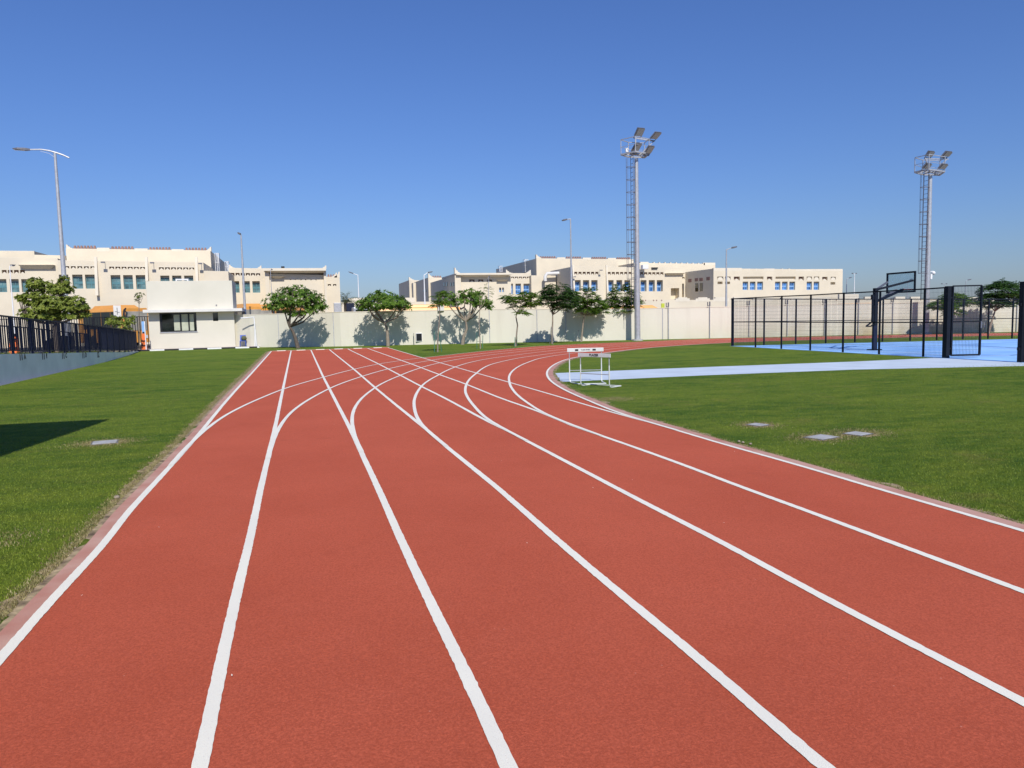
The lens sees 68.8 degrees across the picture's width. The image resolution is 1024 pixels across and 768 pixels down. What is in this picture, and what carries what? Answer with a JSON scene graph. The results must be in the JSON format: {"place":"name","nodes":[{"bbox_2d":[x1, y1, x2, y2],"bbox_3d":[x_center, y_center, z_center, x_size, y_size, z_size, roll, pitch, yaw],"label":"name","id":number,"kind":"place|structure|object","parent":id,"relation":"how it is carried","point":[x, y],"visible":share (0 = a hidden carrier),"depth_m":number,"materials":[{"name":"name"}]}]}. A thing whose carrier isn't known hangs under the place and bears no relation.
{"place":"outdoors","nodes":[
{"label":"outdoors","id":0,"kind":"place"},
{"bbox_2d":[0,344,149,352],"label":"road","id":1,"kind":"structure","parent":0,"point":[83,350],"depth_m":57.81,"materials":[{"name":"grey asphalt"}]},
{"bbox_2d":[9,264,14,333],"bbox_3d":[-38.202,-5.810,57.456,0.437,6.662,0.294,-3,5,-16],"label":"street lamp","id":2,"kind":"object","parent":1,"relation":"on","point":[12,296],"visible":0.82,"depth_m":57.34,"materials":[{"name":"white metal"}]},
{"bbox_2d":[78,305,149,346],"bbox_3d":[-33.356,-4.856,62.896,7.400,3.445,2.836,2,6,32],"label":"coach","id":3,"kind":"object","parent":1,"relation":"on","point":[107,311],"visible":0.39,"depth_m":61.74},
{"bbox_2d":[83,315,91,329],"bbox_3d":[-35.812,-5.301,63.155,1.344,1.400,0.025,2,6,32],"label":"side window","id":4,"kind":"structure","parent":3,"relation":"in","point":[87,320],"depth_m":63.12,"materials":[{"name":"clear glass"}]},
{"bbox_2d":[92,312,100,325],"bbox_3d":[-34.638,-5.260,62.419,1.344,1.400,0.025,2,6,32],"label":"side window","id":5,"kind":"structure","parent":3,"relation":"in","point":[98,314],"depth_m":62.30,"materials":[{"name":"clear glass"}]},
{"bbox_2d":[101,312,109,326],"bbox_3d":[-33.464,-5.219,61.684,1.344,1.400,0.025,2,6,32],"label":"side window","id":6,"kind":"structure","parent":3,"relation":"in","point":[103,314],"depth_m":61.70,"materials":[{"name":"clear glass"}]},
{"bbox_2d":[237,232,246,313],"bbox_3d":[-21.370,-7.535,59.622,0.517,8.985,0.500,-3,5,-16],"label":"street lamp","id":7,"kind":"object","parent":1,"relation":"on","point":[244,297],"visible":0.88,"depth_m":59.47,"materials":[{"name":"grey metal"}]},
{"bbox_2d":[237,303,261,314],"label":"coach","id":8,"kind":"object","parent":1,"relation":"on","point":[253,308],"visible":0.12,"depth_m":65.86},
{"bbox_2d":[261,305,304,313],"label":"coach","id":9,"kind":"object","parent":1,"relation":"on","point":[266,311],"visible":0.19,"depth_m":66.02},
{"bbox_2d":[380,304,465,310],"bbox_3d":[-7.750,-5.122,64.639,7.400,3.445,2.836,-2,5,-12],"label":"coach","id":10,"kind":"object","parent":1,"relation":"on","point":[421,307],"visible":0.1,"depth_m":63.75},
{"bbox_2d":[104,314,136,329],"bbox_3d":[-26.950,-3.464,51.545,1.723,2.663,1.970,4,7,43],"label":"shrub","id":11,"kind":"object","parent":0,"point":[117,322],"visible":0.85,"depth_m":51.33,"materials":[{"name":"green plant"}]},
{"bbox_2d":[141,332,147,349],"bbox_3d":[-26.510,-3.119,53.914,0.337,1.270,0.422,-3,5,-16],"label":"traffic barrier","id":12,"kind":"object","parent":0,"point":[143,342],"visible":0.84,"depth_m":53.80,"materials":[{"name":"orange plastic"}]},
{"bbox_2d":[0,245,340,347],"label":"school building","id":13,"kind":"structure","parent":0,"point":[122,275],"depth_m":72.40,"materials":[{"name":"beige paint"}]},
{"bbox_2d":[0,281,6,291],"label":"window","id":14,"kind":"structure","parent":13,"relation":"in","point":[3,284],"depth_m":70.45,"materials":[{"name":"teal glass"}]},
{"bbox_2d":[11,281,19,291],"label":"window","id":15,"kind":"structure","parent":13,"relation":"in","point":[15,284],"depth_m":70.72,"materials":[{"name":"teal glass"}]},
{"bbox_2d":[73,277,82,288],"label":"window","id":16,"kind":"structure","parent":13,"relation":"in","point":[78,281],"depth_m":70.38,"materials":[{"name":"teal glass"}]},
{"bbox_2d":[86,277,94,288],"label":"window","id":17,"kind":"structure","parent":13,"relation":"in","point":[90,281],"depth_m":70.65,"materials":[{"name":"teal glass"}]},
{"bbox_2d":[112,278,120,288],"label":"window","id":18,"kind":"structure","parent":13,"relation":"in","point":[116,282],"depth_m":71.26,"materials":[{"name":"teal glass"}]},
{"bbox_2d":[124,278,132,288],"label":"window","id":19,"kind":"structure","parent":13,"relation":"in","point":[128,282],"depth_m":71.56,"materials":[{"name":"teal glass"}]},
{"bbox_2d":[137,278,145,288],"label":"window","id":20,"kind":"structure","parent":13,"relation":"in","point":[141,283],"depth_m":71.85,"materials":[{"name":"teal glass"}]},
{"bbox_2d":[245,283,249,292],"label":"window","id":21,"kind":"structure","parent":13,"relation":"in","point":[247,285],"depth_m":81.06,"materials":[{"name":"teal glass"}]},
{"bbox_2d":[253,283,259,292],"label":"window","id":22,"kind":"structure","parent":13,"relation":"in","point":[256,286],"depth_m":81.32,"materials":[{"name":"teal glass"}]},
{"bbox_2d":[140,346,252,349],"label":"pavement","id":23,"kind":"structure","parent":0,"point":[201,347],"depth_m":55.13,"materials":[{"name":"beige concrete"}]},
{"bbox_2d":[0,316,148,351],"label":"bar fence","id":24,"kind":"object","parent":23,"relation":"on","point":[93,323],"visible":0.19,"depth_m":54.96,"materials":[{"name":"black metal"}]},
{"bbox_2d":[241,317,256,345],"bbox_3d":[-19.416,-3.860,55.334,1.212,2.193,0.177,0,5,11],"label":"pipe frame","id":25,"kind":"object","parent":23,"relation":"on","point":[255,341],"visible":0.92,"depth_m":55.23,"materials":[{"name":"white metal"}]},
{"bbox_2d":[0,348,1023,767],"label":"running track","id":26,"kind":"structure","parent":0,"point":[340,654],"depth_m":4.76,"materials":[{"name":"red rubber"}]},
{"bbox_2d":[0,351,271,664],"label":"lane line","id":27,"kind":"object","parent":26,"relation":"on","point":[7,650],"visible":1,"depth_m":5.72,"materials":[{"name":"paint"}]},
{"bbox_2d":[191,351,291,767],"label":"lane line","id":28,"kind":"object","parent":26,"relation":"on","point":[203,748],"visible":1,"depth_m":4.32,"materials":[{"name":"paint"}]},
{"bbox_2d":[311,350,517,767],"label":"lane line","id":29,"kind":"object","parent":26,"relation":"on","point":[499,745],"visible":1,"depth_m":4.28,"materials":[{"name":"paint"}]},
{"bbox_2d":[329,349,835,767],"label":"lane line","id":30,"kind":"object","parent":26,"relation":"on","point":[796,742],"visible":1,"depth_m":4.20,"materials":[{"name":"paint"}]},
{"bbox_2d":[349,349,1023,705],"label":"lane line","id":31,"kind":"object","parent":26,"relation":"on","point":[1005,692],"visible":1,"depth_m":4.86,"materials":[{"name":"paint"}]},
{"bbox_2d":[368,348,1023,592],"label":"lane line","id":32,"kind":"object","parent":26,"relation":"on","point":[992,579],"visible":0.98,"depth_m":6.62,"materials":[{"name":"paint"}]},
{"bbox_2d":[390,348,1023,531],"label":"lane line","id":33,"kind":"object","parent":26,"relation":"on","point":[981,518],"visible":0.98,"depth_m":8.39,"materials":[{"name":"paint"}]},
{"bbox_2d":[0,332,1023,623],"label":"lawn","id":34,"kind":"structure","parent":0,"point":[200,360],"depth_m":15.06,"materials":[{"name":"green plant"}]},
{"bbox_2d":[0,352,267,631],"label":"soil edge","id":35,"kind":"object","parent":34,"relation":"on","point":[21,605],"visible":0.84,"depth_m":6.59,"materials":[{"name":"brown soil"}]},
{"bbox_2d":[0,351,270,650],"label":"kerb","id":36,"kind":"structure","parent":34,"relation":"on","point":[13,626],"depth_m":6.21,"materials":[{"name":"beige concrete"}]},
{"bbox_2d":[143,279,245,348],"bbox_3d":[-23.940,-5.338,56.973,6.754,5.293,4.620,-3,5,-16],"label":"gatehouse","id":37,"kind":"object","parent":34,"relation":"on","point":[190,314],"visible":0.98,"depth_m":55.40,"materials":[{"name":"paint"}]},
{"bbox_2d":[159,312,196,331],"bbox_3d":[-24.637,-4.557,55.284,2.510,1.402,0.100,-3,5,-16],"label":"window","id":38,"kind":"structure","parent":37,"relation":"in","point":[169,322],"depth_m":55.27,"materials":[{"name":"glass"}]},
{"bbox_2d":[213,312,217,320],"bbox_3d":[-22.157,-5.027,55.959,0.368,0.633,0.050,-3,5,-16],"label":"window","id":39,"kind":"structure","parent":37,"relation":"in","point":[215,315],"depth_m":55.93,"materials":[{"name":"black glass"}]},
{"bbox_2d":[136,346,259,351],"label":"kerb","id":40,"kind":"structure","parent":34,"relation":"on","point":[198,348],"depth_m":53.68,"materials":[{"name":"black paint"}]},
{"bbox_2d":[261,284,328,348],"bbox_3d":[-14.846,-4.597,51.363,3.729,4.488,3.724,1,5,20],"label":"frangipani tree","id":41,"kind":"object","parent":34,"relation":"on","point":[291,300],"visible":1,"depth_m":50.86,"materials":[{"name":"green plant"}]},
{"bbox_2d":[277,347,388,350],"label":"kerb","id":42,"kind":"structure","parent":34,"relation":"on","point":[328,349],"depth_m":48.35,"materials":[{"name":"paint"}]},
{"bbox_2d":[354,289,412,345],"bbox_3d":[-8.809,-4.607,51.925,3.909,4.091,3.679,1,5,19],"label":"frangipani tree","id":43,"kind":"object","parent":34,"relation":"on","point":[375,301],"visible":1,"depth_m":51.28,"materials":[{"name":"green plant"}]},
{"bbox_2d":[16,383,751,593],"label":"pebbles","id":44,"kind":"object","parent":34,"relation":"on","point":[116,496],"visible":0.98,"depth_m":8.00,"materials":[{"name":"beige stone"}]},
{"bbox_2d":[428,291,453,351],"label":"sapling","id":45,"kind":"object","parent":34,"relation":"on","point":[439,295],"visible":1,"depth_m":41.21,"materials":[{"name":"green plant"}]},
{"bbox_2d":[434,288,494,344],"bbox_3d":[-3.190,-4.685,51.918,4.250,4.050,2.253,-3,5,-16],"label":"frangipani tree","id":46,"kind":"object","parent":34,"relation":"on","point":[474,301],"visible":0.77,"depth_m":51.76,"materials":[{"name":"green plant"}]},
{"bbox_2d":[470,282,494,348],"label":"sapling","id":47,"kind":"object","parent":34,"relation":"on","point":[481,306],"visible":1,"depth_m":44.35,"materials":[{"name":"green plant"}]},
{"bbox_2d":[497,291,541,345],"bbox_3d":[0.657,-4.079,47.076,2.376,3.504,2.923,1,6,26],"label":"poinciana tree","id":48,"kind":"object","parent":34,"relation":"on","point":[514,302],"visible":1,"depth_m":46.86,"materials":[{"name":"green plant"}]},
{"bbox_2d":[535,282,583,343],"bbox_3d":[3.123,-4.702,49.910,3.142,4.123,2.453,1,6,27],"label":"poinciana tree","id":49,"kind":"object","parent":34,"relation":"on","point":[548,291],"visible":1,"depth_m":49.54,"materials":[{"name":"green plant"}]},
{"bbox_2d":[567,348,605,383],"bbox_3d":[2.028,-0.493,20.393,1.005,0.954,0.661,-1,5,1],"label":"hurdle","id":50,"kind":"object","parent":34,"relation":"on","point":[569,350],"visible":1,"depth_m":20.63,"materials":[{"name":"metal"}]},
{"bbox_2d":[568,286,611,341],"bbox_3d":[5.354,-4.899,52.725,3.551,3.930,2.616,-3,5,-16],"label":"poinciana tree","id":51,"kind":"object","parent":34,"relation":"on","point":[585,302],"visible":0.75,"depth_m":52.27,"materials":[{"name":"green plant"}]},
{"bbox_2d":[578,353,620,387],"bbox_3d":[2.295,-0.372,19.419,0.552,0.873,1.068,-6,7,-45],"label":"hurdle","id":52,"kind":"object","parent":34,"relation":"on","point":[580,355],"visible":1,"depth_m":19.27,"materials":[{"name":"metal"}]},
{"bbox_2d":[620,127,661,340],"bbox_3d":[9.015,-10.383,52.269,2.792,14.661,1.768,-3,5,-16],"label":"floodlight mast","id":53,"kind":"object","parent":34,"relation":"on","point":[636,147],"visible":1,"depth_m":51.92,"materials":[{"name":"metal"}]},
{"bbox_2d":[553,336,957,434],"bbox_3d":[17.144,-1.783,36.435,54.500,0.001,19.640,-6,7,-40],"label":"soil edge","id":54,"kind":"object","parent":34,"relation":"on","point":[696,431],"visible":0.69,"depth_m":20.66,"materials":[{"name":"brown soil"}]},
{"bbox_2d":[546,335,999,429],"bbox_3d":[21.637,-1.961,37.187,59.346,0.001,23.270,-4,6,-32],"label":"lane line","id":55,"kind":"object","parent":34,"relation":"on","point":[609,408],"visible":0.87,"depth_m":16.35,"materials":[{"name":"paint"}]},
{"bbox_2d":[548,335,1007,429],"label":"kerb","id":56,"kind":"structure","parent":34,"relation":"on","point":[550,375],"depth_m":16.55,"materials":[{"name":"white concrete"}]},
{"bbox_2d":[680,430,1023,529],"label":"kerb","id":57,"kind":"structure","parent":34,"relation":"on","point":[968,511],"depth_m":7.82,"materials":[{"name":"beige concrete"}]},
{"bbox_2d":[709,435,1023,523],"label":"soil edge","id":58,"kind":"object","parent":34,"relation":"on","point":[901,488],"visible":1,"depth_m":7.64,"materials":[{"name":"brown soil"}]},
{"bbox_2d":[733,298,1018,345],"bbox_3d":[21.090,-3.691,42.211,18.252,2.608,0.526,-2,5,-7],"label":"court fence","id":59,"kind":"object","parent":34,"relation":"on","point":[861,316],"visible":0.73,"depth_m":42.46,"materials":[{"name":"black metal"}]},
{"bbox_2d":[914,150,952,333],"bbox_3d":[29.601,-9.940,52.872,2.925,12.784,1.769,-3,5,-16],"label":"floodlight mast","id":60,"kind":"object","parent":34,"relation":"on","point":[926,166],"visible":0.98,"depth_m":52.50,"materials":[{"name":"metal"}]},
{"bbox_2d":[926,292,986,316],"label":"poinciana tree","id":61,"kind":"object","parent":34,"relation":"on","point":[956,302],"visible":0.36,"depth_m":50.92,"materials":[{"name":"green plant"}]},
{"bbox_2d":[974,277,1019,333],"bbox_3d":[33.436,-5.343,51.368,2.984,3.874,3.603,4,7,44],"label":"poinciana tree","id":62,"kind":"object","parent":34,"relation":"on","point":[1006,287],"visible":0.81,"depth_m":50.69,"materials":[{"name":"green plant"}]},
{"label":"bare soil","id":63,"kind":"structure","parent":34,"relation":"on","visible":0},
{"bbox_2d":[92,439,118,444],"bbox_3d":[-6.462,0.924,11.879,0.390,0.017,0.370,-4,6,-24],"label":"utility cover","id":64,"kind":"object","parent":63,"relation":"on","point":[104,442],"visible":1,"depth_m":11.85,"materials":[{"name":"grey metal"}]},
{"label":"bare soil","id":65,"kind":"structure","parent":34,"relation":"on","visible":0},
{"bbox_2d":[746,423,768,426],"bbox_3d":[4.022,0.665,12.239,0.270,0.017,0.290,-5,6,-33],"label":"utility cover","id":66,"kind":"object","parent":65,"relation":"on","point":[756,424],"visible":1,"depth_m":12.20,"materials":[{"name":"grey metal"}]},
{"label":"bare soil","id":67,"kind":"structure","parent":34,"relation":"on","visible":0},
{"bbox_2d":[803,434,838,440],"bbox_3d":[4.511,0.774,10.902,0.430,0.017,0.330,-5,6,-33],"label":"utility cover","id":68,"kind":"object","parent":67,"relation":"on","point":[822,437],"visible":1,"depth_m":10.86,"materials":[{"name":"grey metal"}]},
{"label":"bare soil","id":69,"kind":"structure","parent":34,"relation":"on","visible":0},
{"bbox_2d":[842,431,873,435],"bbox_3d":[5.148,0.739,11.141,0.330,0.017,0.310,-5,6,-33],"label":"utility cover","id":70,"kind":"object","parent":69,"relation":"on","point":[856,433],"visible":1,"depth_m":11.10,"materials":[{"name":"grey metal"}]},
{"bbox_2d":[0,0,1023,311],"label":"sky","id":71,"kind":"structure","parent":0,"point":[385,143],"materials":[{"name":"blue"}]},
{"bbox_2d":[399,255,842,309],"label":"school building","id":72,"kind":"structure","parent":0,"point":[666,281],"depth_m":109.79,"materials":[{"name":"beige paint"}]},
{"bbox_2d":[425,333,1017,413],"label":"running track","id":73,"kind":"structure","parent":0,"point":[532,374],"depth_m":33.91,"materials":[{"name":"red rubber"}]},
{"bbox_2d":[169,333,959,464],"bbox_3d":[17.999,-2.137,40.030,70.144,0.001,28.409,-4,6,-31],"label":"lane line","id":74,"kind":"object","parent":73,"relation":"on","point":[180,453],"visible":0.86,"depth_m":13.62,"materials":[{"name":"paint"}]},
{"bbox_2d":[266,333,983,457],"bbox_3d":[18.607,-2.107,39.547,68.355,0.001,27.532,-4,6,-31],"label":"lane line","id":75,"kind":"object","parent":73,"relation":"on","point":[271,446],"visible":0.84,"depth_m":14.23,"materials":[{"name":"paint"}]},
{"bbox_2d":[350,333,1005,451],"bbox_3d":[19.222,-2.078,39.068,66.537,0.001,26.664,-4,6,-31],"label":"lane line","id":76,"kind":"object","parent":73,"relation":"on","point":[358,444],"visible":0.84,"depth_m":14.62,"materials":[{"name":"paint"}]},
{"bbox_2d":[412,334,974,445],"bbox_3d":[19.821,-2.047,38.585,64.761,0.001,25.793,-4,6,-31],"label":"lane line","id":77,"kind":"object","parent":73,"relation":"on","point":[422,424],"visible":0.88,"depth_m":14.96,"materials":[{"name":"paint"}]},
{"bbox_2d":[464,334,1000,439],"bbox_3d":[20.425,-2.018,38.108,62.974,0.001,24.929,-4,6,-31],"label":"lane line","id":78,"kind":"object","parent":73,"relation":"on","point":[478,410],"visible":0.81,"depth_m":15.87,"materials":[{"name":"paint"}]},
{"bbox_2d":[508,335,969,434],"bbox_3d":[21.015,-1.987,37.631,61.207,0.001,24.074,-4,6,-32],"label":"lane line","id":79,"kind":"object","parent":73,"relation":"on","point":[514,391],"visible":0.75,"depth_m":15.84,"materials":[{"name":"paint"}]},
{"bbox_2d":[555,358,1023,381],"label":"path","id":80,"kind":"structure","parent":0,"point":[828,366],"depth_m":24.08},
{"bbox_2d":[592,294,1009,307],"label":"perimeter wall","id":81,"kind":"structure","parent":0,"point":[697,302],"depth_m":90.92,"materials":[{"name":"beige concrete"}]},
{"bbox_2d":[738,339,1023,362],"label":"court","id":82,"kind":"object","parent":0,"point":[1006,354],"visible":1,"depth_m":34.30,"materials":[{"name":"blue rubber"}]},
{"bbox_2d":[731,287,944,357],"bbox_3d":[13.934,-2.814,34.163,0.062,2.605,14.070,-3,5,-16],"label":"court fence","id":83,"kind":"object","parent":82,"relation":"on","point":[879,329],"visible":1,"depth_m":32.50,"materials":[{"name":"black metal"}]},
{"bbox_2d":[943,285,984,357],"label":"gate","id":84,"kind":"structure","parent":83,"relation":"attached to","point":[949,307],"depth_m":27.34,"materials":[{"name":"black metal"}]},
{"bbox_2d":[866,271,915,350],"bbox_3d":[17.306,-3.324,33.934,1.526,3.517,2.872,4,7,44],"label":"basketball hoop","id":85,"kind":"object","parent":82,"relation":"on","point":[874,310],"visible":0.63,"depth_m":33.54,"materials":[{"name":"black metal"}]},
{"bbox_2d":[784,340,1003,355],"bbox_3d":[31.042,-2.014,35.582,32.664,0.001,11.445,-2,5,-8],"label":"court marking","id":86,"kind":"object","parent":82,"relation":"on","point":[907,352],"visible":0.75,"depth_m":35.12,"materials":[{"name":"paint"}]},
{"bbox_2d":[1017,281,1023,361],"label":"gate post","id":87,"kind":"object","parent":82,"relation":"on","point":[1020,350],"visible":1,"depth_m":24.46,"materials":[{"name":"black metal"}]},
{"bbox_3d":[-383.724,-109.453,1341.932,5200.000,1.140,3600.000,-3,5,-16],"label":"ground","id":88,"kind":"structure","parent":0,"visible":0},
{"bbox_2d":[0,351,138,385],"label":"ramp wall","id":89,"kind":"structure","parent":88,"relation":"on","point":[17,367],"depth_m":29.04,"materials":[{"name":"concrete"}]},
{"bbox_2d":[0,315,136,353],"bbox_3d":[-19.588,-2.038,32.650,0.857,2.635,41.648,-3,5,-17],"label":"ramp railing","id":90,"kind":"object","parent":89,"relation":"on","point":[112,338],"visible":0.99,"depth_m":32.09,"materials":[{"name":"metal"}]},
{"bbox_2d":[113,305,120,316],"bbox_3d":[-27.499,-3.877,52.312,0.480,3.209,0.115,-3,5,-16],"label":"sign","id":91,"kind":"object","parent":88,"relation":"on","point":[117,310],"visible":0.68,"depth_m":52.16,"materials":[{"name":"white metal"}]},
{"bbox_2d":[134,292,145,349],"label":"young tree","id":92,"kind":"object","parent":88,"relation":"on","point":[138,297],"visible":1,"depth_m":56.80,"materials":[{"name":"green plant"}]},
{"bbox_2d":[340,291,359,311],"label":"palm tree","id":93,"kind":"object","parent":88,"relation":"on","point":[345,300],"visible":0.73,"depth_m":92.26,"materials":[{"name":"green plant"}]},
{"bbox_2d":[346,303,354,311],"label":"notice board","id":94,"kind":"object","parent":88,"relation":"on","point":[349,306],"visible":0.51,"depth_m":89.67,"materials":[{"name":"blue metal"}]},
{"bbox_2d":[341,298,432,311],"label":"perimeter wall","id":95,"kind":"structure","parent":88,"relation":"on","point":[412,301],"depth_m":103.50,"materials":[{"name":"beige concrete"}]},
{"bbox_2d":[424,271,432,303],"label":"street lamp","id":96,"kind":"object","parent":88,"relation":"on","point":[424,286],"visible":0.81,"depth_m":84.88,"materials":[{"name":"white metal"}]},
{"bbox_2d":[561,219,572,289],"bbox_3d":[4.748,-8.916,63.221,1.011,9.970,0.450,-3,5,-16],"label":"street lamp","id":97,"kind":"object","parent":88,"relation":"on","point":[570,254],"visible":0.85,"depth_m":63.08,"materials":[{"name":"grey metal"}]},
{"bbox_2d":[602,283,644,313],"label":"poinciana tree","id":98,"kind":"object","parent":88,"relation":"on","point":[618,303],"visible":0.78,"depth_m":54.11,"materials":[{"name":"green plant"}]},
{"bbox_2d":[234,301,1018,346],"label":"boundary wall","id":99,"kind":"structure","parent":88,"relation":"on","point":[355,328],"depth_m":54.10,"materials":[{"name":"white paint"}]},
{"bbox_2d":[334,303,340,311],"bbox_3d":[-12.682,-5.440,54.385,0.500,0.900,0.400,-3,5,-16],"label":"cabinet","id":100,"kind":"object","parent":99,"relation":"on","point":[337,307],"visible":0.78,"depth_m":54.18,"materials":[{"name":"white metal"}]},
{"bbox_2d":[416,333,421,341],"bbox_3d":[-6.705,-3.373,53.959,0.460,0.604,0.110,-3,5,-16],"label":"wall vent","id":101,"kind":"object","parent":99,"relation":"attached to","point":[418,336],"depth_m":53.91,"materials":[{"name":"white metal"}]},
{"bbox_2d":[666,302,668,338],"bbox_3d":[11.219,-4.555,54.022,0.230,2.646,0.070,-3,5,-16],"label":"conduit post","id":102,"kind":"object","parent":99,"relation":"attached to","point":[668,318],"visible":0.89,"depth_m":54.00,"materials":[{"name":"grey metal"}]},
{"bbox_2d":[707,302,709,337],"bbox_3d":[14.207,-4.619,54.036,0.230,2.642,0.070,-3,5,-16],"label":"conduit post","id":103,"kind":"object","parent":99,"relation":"attached to","point":[709,318],"visible":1,"depth_m":54.03,"materials":[{"name":"grey metal"}]},
{"bbox_2d":[607,305,656,308],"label":"coach","id":104,"kind":"object","parent":88,"relation":"on","point":[648,306],"visible":0.04,"depth_m":66.62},
{"bbox_2d":[725,246,736,306],"bbox_3d":[18.558,-7.962,63.599,1.214,7.406,0.425,-3,5,-16],"label":"street lamp","id":105,"kind":"object","parent":88,"relation":"on","point":[726,278],"visible":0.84,"depth_m":63.39,"materials":[{"name":"grey metal"}]},
{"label":"raised pavement","id":106,"kind":"structure","parent":0,"visible":0},
{"bbox_2d":[8,334,19,352],"bbox_3d":[-18.895,-1.489,28.384,0.296,0.840,0.420,-3,5,-16],"label":"traffic barrier","id":107,"kind":"object","parent":106,"relation":"on","point":[15,345],"visible":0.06,"depth_m":28.30,"materials":[{"name":"orange plastic"}]},
{"bbox_2d":[12,147,70,335],"bbox_3d":[-28.172,-7.905,45.541,3.002,12.528,0.700,-3,5,-16],"label":"street lamp","id":108,"kind":"object","parent":106,"relation":"on","point":[62,254],"visible":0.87,"depth_m":45.44,"materials":[{"name":"grey metal"}]},
{"bbox_2d":[14,275,90,352],"bbox_3d":[-24.743,-3.720,40.605,3.510,4.410,2.314,0,5,11],"label":"frangipani tree","id":109,"kind":"object","parent":106,"relation":"on","point":[41,304],"visible":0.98,"depth_m":40.17,"materials":[{"name":"green plant"}]},
{"bbox_2d":[0,350,130,353],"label":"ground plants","id":110,"kind":"object","parent":106,"relation":"on","point":[58,352],"visible":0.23,"depth_m":32.34,"materials":[{"name":"plant"}]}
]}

